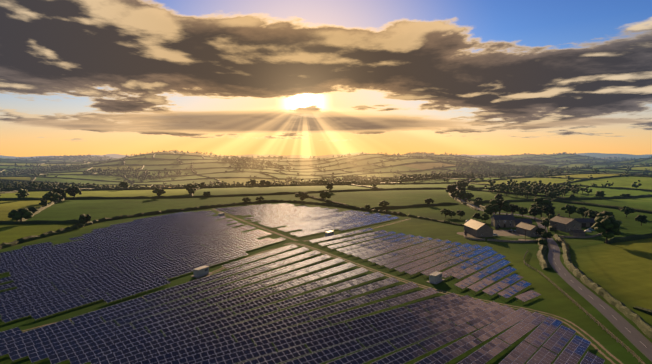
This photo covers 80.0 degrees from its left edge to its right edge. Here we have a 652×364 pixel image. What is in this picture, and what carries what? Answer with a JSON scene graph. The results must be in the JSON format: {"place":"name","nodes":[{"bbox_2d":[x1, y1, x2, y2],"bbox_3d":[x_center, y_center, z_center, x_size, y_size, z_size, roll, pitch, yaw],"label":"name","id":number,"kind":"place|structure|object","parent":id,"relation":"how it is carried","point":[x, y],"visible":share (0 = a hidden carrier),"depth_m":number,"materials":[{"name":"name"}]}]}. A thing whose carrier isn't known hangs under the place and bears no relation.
{"place":"outdoors","nodes":[
{"label":"outdoors","id":0,"kind":"place"},
{"bbox_2d":[22,244,296,331],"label":"track","id":1,"kind":"structure","parent":0,"point":[186,282],"depth_m":164.11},
{"bbox_2d":[212,208,297,240],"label":"track","id":2,"kind":"structure","parent":0,"point":[257,226],"depth_m":275.74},
{"bbox_2d":[0,152,651,363],"bbox_3d":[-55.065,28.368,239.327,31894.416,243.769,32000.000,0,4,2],"label":"terrain","id":3,"kind":"structure","parent":0,"point":[621,272],"depth_m":268.37,"materials":[{"name":"green plant"}]},
{"bbox_2d":[8,208,32,221],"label":"tree","id":4,"kind":"object","parent":3,"relation":"on","point":[21,213],"visible":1,"depth_m":282.38,"materials":[{"name":"green plant"}]},
{"bbox_2d":[15,189,28,197],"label":"tree","id":5,"kind":"object","parent":3,"relation":"on","point":[23,193],"visible":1,"depth_m":441.38,"materials":[{"name":"green plant"}]},
{"bbox_2d":[27,207,37,212],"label":"tree","id":6,"kind":"object","parent":3,"relation":"on","point":[32,209],"visible":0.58,"depth_m":320.61,"materials":[{"name":"green plant"}]},
{"bbox_2d":[39,200,47,205],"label":"tree","id":7,"kind":"object","parent":3,"relation":"on","point":[43,203],"visible":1,"depth_m":368.78,"materials":[{"name":"green plant"}]},
{"bbox_2d":[42,191,61,201],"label":"tree","id":8,"kind":"object","parent":3,"relation":"on","point":[54,196],"visible":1,"depth_m":397.50,"materials":[{"name":"green plant"}]},
{"bbox_2d":[52,188,65,199],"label":"tree","id":9,"kind":"object","parent":3,"relation":"on","point":[60,191],"visible":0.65,"depth_m":426.00,"materials":[{"name":"green plant"}]},
{"bbox_2d":[65,186,81,196],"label":"tree","id":10,"kind":"object","parent":3,"relation":"on","point":[73,191],"visible":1,"depth_m":445.11,"materials":[{"name":"green plant"}]},
{"bbox_2d":[78,214,90,222],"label":"tree","id":11,"kind":"object","parent":3,"relation":"on","point":[84,218],"visible":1,"depth_m":276.64,"materials":[{"name":"green plant"}]},
{"bbox_2d":[119,181,128,188],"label":"tree","id":12,"kind":"object","parent":3,"relation":"on","point":[124,184],"visible":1,"depth_m":610.86,"materials":[{"name":"green plant"}]},
{"bbox_2d":[152,188,165,195],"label":"tree","id":13,"kind":"object","parent":3,"relation":"on","point":[159,191],"visible":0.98,"depth_m":455.74,"materials":[{"name":"green plant"}]},
{"bbox_2d":[186,185,195,190],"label":"tree","id":14,"kind":"object","parent":3,"relation":"on","point":[190,186],"visible":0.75,"depth_m":507.72,"materials":[{"name":"green plant"}]},
{"bbox_2d":[188,188,194,193],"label":"tree","id":15,"kind":"object","parent":3,"relation":"on","point":[191,190],"visible":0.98,"depth_m":484.77,"materials":[{"name":"green plant"}]},
{"bbox_2d":[191,266,210,277],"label":"cabin","id":16,"kind":"object","parent":3,"relation":"on","point":[201,271],"visible":0.96,"depth_m":162.60,"materials":[{"name":"metal"}]},
{"bbox_2d":[242,197,250,201],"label":"tree","id":17,"kind":"object","parent":3,"relation":"on","point":[246,199],"visible":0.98,"depth_m":402.18,"materials":[{"name":"green plant"}]},
{"bbox_2d":[248,179,255,185],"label":"tree","id":18,"kind":"object","parent":3,"relation":"on","point":[253,182],"visible":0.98,"depth_m":661.06,"materials":[{"name":"green plant"}]},
{"bbox_2d":[295,191,308,200],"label":"tree","id":19,"kind":"object","parent":3,"relation":"on","point":[302,194],"visible":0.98,"depth_m":407.67,"materials":[{"name":"green plant"}]},
{"bbox_2d":[0,203,604,363],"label":"solar panels","id":20,"kind":"object","parent":3,"relation":"on","point":[35,295],"visible":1,"depth_m":130.66,"materials":[{"name":"blue glass"}]},
{"bbox_2d":[319,191,330,199],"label":"tree","id":21,"kind":"object","parent":3,"relation":"on","point":[325,194],"visible":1,"depth_m":424.21,"materials":[{"name":"green plant"}]},
{"bbox_2d":[0,151,651,338],"bbox_3d":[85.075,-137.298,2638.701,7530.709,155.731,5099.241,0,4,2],"label":"hedges","id":22,"kind":"object","parent":3,"relation":"on","point":[645,328],"visible":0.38,"depth_m":532.52,"materials":[{"name":"green plant"}]},
{"bbox_2d":[0,150,651,198],"bbox_3d":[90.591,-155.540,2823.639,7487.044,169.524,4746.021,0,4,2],"label":"trees","id":23,"kind":"object","parent":3,"relation":"on","point":[523,187],"visible":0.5,"depth_m":1431.84,"materials":[{"name":"green plant"}]},
{"bbox_2d":[324,230,333,236],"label":"cabin","id":24,"kind":"object","parent":3,"relation":"on","point":[329,233],"visible":0.81,"depth_m":240.78,"materials":[{"name":"metal"}]},
{"bbox_2d":[325,183,332,190],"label":"tree","id":25,"kind":"object","parent":3,"relation":"on","point":[329,185],"visible":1,"depth_m":531.44,"materials":[{"name":"green plant"}]},
{"bbox_2d":[379,200,389,206],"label":"tree","id":26,"kind":"object","parent":3,"relation":"on","point":[385,203],"visible":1,"depth_m":362.62,"materials":[{"name":"green plant"}]},
{"bbox_2d":[425,198,433,203],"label":"tree","id":27,"kind":"object","parent":3,"relation":"on","point":[429,201],"visible":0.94,"depth_m":386.44,"materials":[{"name":"green plant"}]},
{"bbox_2d":[427,271,444,283],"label":"cabin","id":28,"kind":"object","parent":3,"relation":"on","point":[435,277],"visible":1,"depth_m":154.17,"materials":[{"name":"metal"}]},
{"bbox_2d":[440,208,449,216],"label":"tree","id":29,"kind":"object","parent":3,"relation":"on","point":[444,211],"visible":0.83,"depth_m":315.36,"materials":[{"name":"green plant"}]},
{"bbox_2d":[447,211,455,217],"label":"tree","id":30,"kind":"object","parent":3,"relation":"on","point":[451,213],"visible":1,"depth_m":311.90,"materials":[{"name":"green plant"}]},
{"bbox_2d":[446,184,457,192],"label":"tree","id":31,"kind":"object","parent":3,"relation":"on","point":[451,188],"visible":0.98,"depth_m":475.25,"materials":[{"name":"green plant"}]},
{"bbox_2d":[454,182,463,186],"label":"tree","id":32,"kind":"object","parent":3,"relation":"on","point":[457,184],"visible":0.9,"depth_m":580.24,"materials":[{"name":"green plant"}]},
{"bbox_2d":[456,210,464,218],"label":"tree","id":33,"kind":"object","parent":3,"relation":"on","point":[460,213],"visible":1,"depth_m":308.63,"materials":[{"name":"green plant"}]},
{"bbox_2d":[454,190,467,200],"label":"tree","id":34,"kind":"object","parent":3,"relation":"on","point":[461,194],"visible":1,"depth_m":417.56,"materials":[{"name":"green plant"}]},
{"bbox_2d":[457,232,478,237],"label":"yard","id":35,"kind":"structure","parent":3,"relation":"on","point":[466,234],"depth_m":247.93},
{"bbox_2d":[465,192,473,198],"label":"tree","id":36,"kind":"object","parent":3,"relation":"on","point":[470,195],"visible":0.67,"depth_m":429.52,"materials":[{"name":"green plant"}]},
{"bbox_2d":[464,230,484,240],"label":"wall","id":37,"kind":"structure","parent":3,"relation":"on","point":[466,237],"depth_m":232.12,"materials":[{"name":"grey stone"}]},
{"bbox_2d":[472,213,480,218],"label":"tree","id":38,"kind":"object","parent":3,"relation":"on","point":[476,215],"visible":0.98,"depth_m":297.14,"materials":[{"name":"green plant"}]},
{"bbox_2d":[463,219,493,236],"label":"barn","id":39,"kind":"structure","parent":3,"relation":"on","point":[475,228],"depth_m":241.04,"materials":[{"name":"stone"}]},
{"bbox_2d":[480,213,489,219],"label":"tree","id":40,"kind":"object","parent":3,"relation":"on","point":[486,216],"visible":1,"depth_m":291.53,"materials":[{"name":"green plant"}]},
{"bbox_2d":[484,204,499,217],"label":"tree","id":41,"kind":"object","parent":3,"relation":"on","point":[490,209],"visible":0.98,"depth_m":310.53,"materials":[{"name":"green plant"}]},
{"bbox_2d":[494,194,503,198],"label":"tree","id":42,"kind":"object","parent":3,"relation":"on","point":[498,196],"visible":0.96,"depth_m":417.31,"materials":[{"name":"green plant"}]},
{"bbox_2d":[489,198,511,214],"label":"tree","id":43,"kind":"object","parent":3,"relation":"on","point":[502,204],"visible":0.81,"depth_m":317.83,"materials":[{"name":"green plant"}]},
{"bbox_2d":[491,212,514,227],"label":"farmhouse","id":44,"kind":"object","parent":3,"relation":"on","point":[504,220],"visible":0.94,"depth_m":272.85,"materials":[{"name":"stone"}]},
{"bbox_2d":[487,239,537,242],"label":"wall","id":45,"kind":"structure","parent":3,"relation":"on","point":[520,241],"depth_m":225.85,"materials":[{"name":"grey stone"}]},
{"bbox_2d":[509,204,518,212],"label":"tree","id":46,"kind":"object","parent":3,"relation":"on","point":[514,208],"visible":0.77,"depth_m":325.35,"materials":[{"name":"green plant"}]},
{"bbox_2d":[518,207,527,216],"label":"tree","id":47,"kind":"object","parent":3,"relation":"on","point":[522,210],"visible":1,"depth_m":319.30,"materials":[{"name":"green plant"}]},
{"bbox_2d":[515,219,532,226],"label":"barn","id":48,"kind":"structure","parent":3,"relation":"on","point":[518,221],"depth_m":274.26,"materials":[{"name":"grey stone"}]},
{"bbox_2d":[528,206,542,218],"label":"tree","id":49,"kind":"object","parent":3,"relation":"on","point":[534,211],"visible":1,"depth_m":305.54,"materials":[{"name":"green plant"}]},
{"bbox_2d":[535,227,545,234],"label":"tree","id":50,"kind":"object","parent":3,"relation":"on","point":[540,230],"visible":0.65,"depth_m":239.15,"materials":[{"name":"green plant"}]},
{"bbox_2d":[531,197,552,216],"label":"tree","id":51,"kind":"object","parent":3,"relation":"on","point":[541,202],"visible":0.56,"depth_m":316.72,"materials":[{"name":"green plant"}]},
{"bbox_2d":[538,239,547,244],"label":"bush","id":52,"kind":"object","parent":3,"relation":"on","point":[542,241],"visible":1,"depth_m":212.92,"materials":[{"name":"green plant"}]},
{"bbox_2d":[540,219,549,228],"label":"tree","id":53,"kind":"object","parent":3,"relation":"on","point":[545,223],"visible":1,"depth_m":265.75,"materials":[{"name":"green plant"}]},
{"bbox_2d":[541,231,552,238],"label":"tree","id":54,"kind":"object","parent":3,"relation":"on","point":[545,235],"visible":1,"depth_m":228.13,"materials":[{"name":"green plant"}]},
{"bbox_2d":[543,205,555,215],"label":"tree","id":55,"kind":"object","parent":3,"relation":"on","point":[548,210],"visible":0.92,"depth_m":305.95,"materials":[{"name":"green plant"}]},
{"bbox_2d":[547,214,555,219],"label":"tree","id":56,"kind":"object","parent":3,"relation":"on","point":[550,216],"visible":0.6,"depth_m":284.22,"materials":[{"name":"green plant"}]},
{"bbox_2d":[546,191,559,198],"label":"tree","id":57,"kind":"object","parent":3,"relation":"on","point":[552,194],"visible":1,"depth_m":437.62,"materials":[{"name":"green plant"}]},
{"bbox_2d":[550,213,581,231],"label":"farm house","id":58,"kind":"structure","parent":3,"relation":"on","point":[565,224],"depth_m":257.90,"materials":[{"name":"stone"}]},
{"bbox_2d":[561,204,577,216],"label":"tree","id":59,"kind":"object","parent":3,"relation":"on","point":[571,209],"visible":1,"depth_m":317.95,"materials":[{"name":"green plant"}]},
{"bbox_2d":[569,230,585,235],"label":"farm shed","id":60,"kind":"structure","parent":3,"relation":"on","point":[577,232],"depth_m":243.39,"materials":[{"name":"stone"}]},
{"bbox_2d":[560,233,601,237],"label":"wall","id":61,"kind":"structure","parent":3,"relation":"on","point":[599,234],"depth_m":237.85,"materials":[{"name":"grey stone"}]},
{"bbox_2d":[576,207,588,217],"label":"tree","id":62,"kind":"object","parent":3,"relation":"on","point":[581,210],"visible":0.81,"depth_m":308.72,"materials":[{"name":"green plant"}]},
{"bbox_2d":[524,250,644,363],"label":"fence","id":63,"kind":"object","parent":3,"relation":"on","point":[567,295],"visible":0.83,"depth_m":119.69,"materials":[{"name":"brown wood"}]},
{"bbox_2d":[574,218,595,226],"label":"farm barn","id":64,"kind":"structure","parent":3,"relation":"on","point":[588,222],"depth_m":274.52,"materials":[{"name":"stone"}]},
{"bbox_2d":[584,209,598,217],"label":"tree","id":65,"kind":"object","parent":3,"relation":"on","point":[590,213],"visible":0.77,"depth_m":293.01,"materials":[{"name":"green plant"}]},
{"bbox_2d":[595,191,605,197],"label":"tree","id":66,"kind":"object","parent":3,"relation":"on","point":[600,194],"visible":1,"depth_m":460.21,"materials":[{"name":"green plant"}]},
{"bbox_2d":[591,216,621,243],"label":"tree","id":67,"kind":"object","parent":3,"relation":"on","point":[607,227],"visible":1,"depth_m":219.44,"materials":[{"name":"green plant"}]},
{"bbox_2d":[597,211,615,219],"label":"tree","id":68,"kind":"object","parent":3,"relation":"on","point":[604,213],"visible":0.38,"depth_m":263.00,"materials":[{"name":"green plant"}]},
{"bbox_2d":[619,206,634,216],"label":"tree","id":69,"kind":"object","parent":3,"relation":"on","point":[627,210],"visible":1,"depth_m":316.17,"materials":[{"name":"green plant"}]},
{"bbox_2d":[635,215,647,225],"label":"tree","id":70,"kind":"object","parent":3,"relation":"on","point":[641,218],"visible":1,"depth_m":277.80,"materials":[{"name":"green plant"}]},
{"bbox_2d":[0,0,651,156],"label":"sky","id":71,"kind":"structure","parent":0,"point":[78,77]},
{"bbox_2d":[283,242,622,363],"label":"track","id":72,"kind":"structure","parent":0,"point":[601,346],"depth_m":122.74,"materials":[{"name":"green plant"}]},
{"bbox_2d":[493,230,524,235],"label":"courtyard","id":73,"kind":"structure","parent":0,"point":[502,232],"depth_m":251.17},
{"bbox_2d":[516,222,540,236],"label":"barn","id":74,"kind":"structure","parent":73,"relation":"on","point":[521,227],"depth_m":244.65,"materials":[{"name":"stone"}]},
{"bbox_2d":[504,236,530,237],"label":"lawn","id":75,"kind":"structure","parent":0,"point":[517,236],"depth_m":241.60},
{"bbox_2d":[456,171,651,361],"bbox_3d":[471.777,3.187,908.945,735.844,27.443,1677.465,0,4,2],"label":"road","id":76,"kind":"structure","parent":0,"point":[638,340],"depth_m":133.65,"materials":[{"name":"grey asphalt"}]}
]}

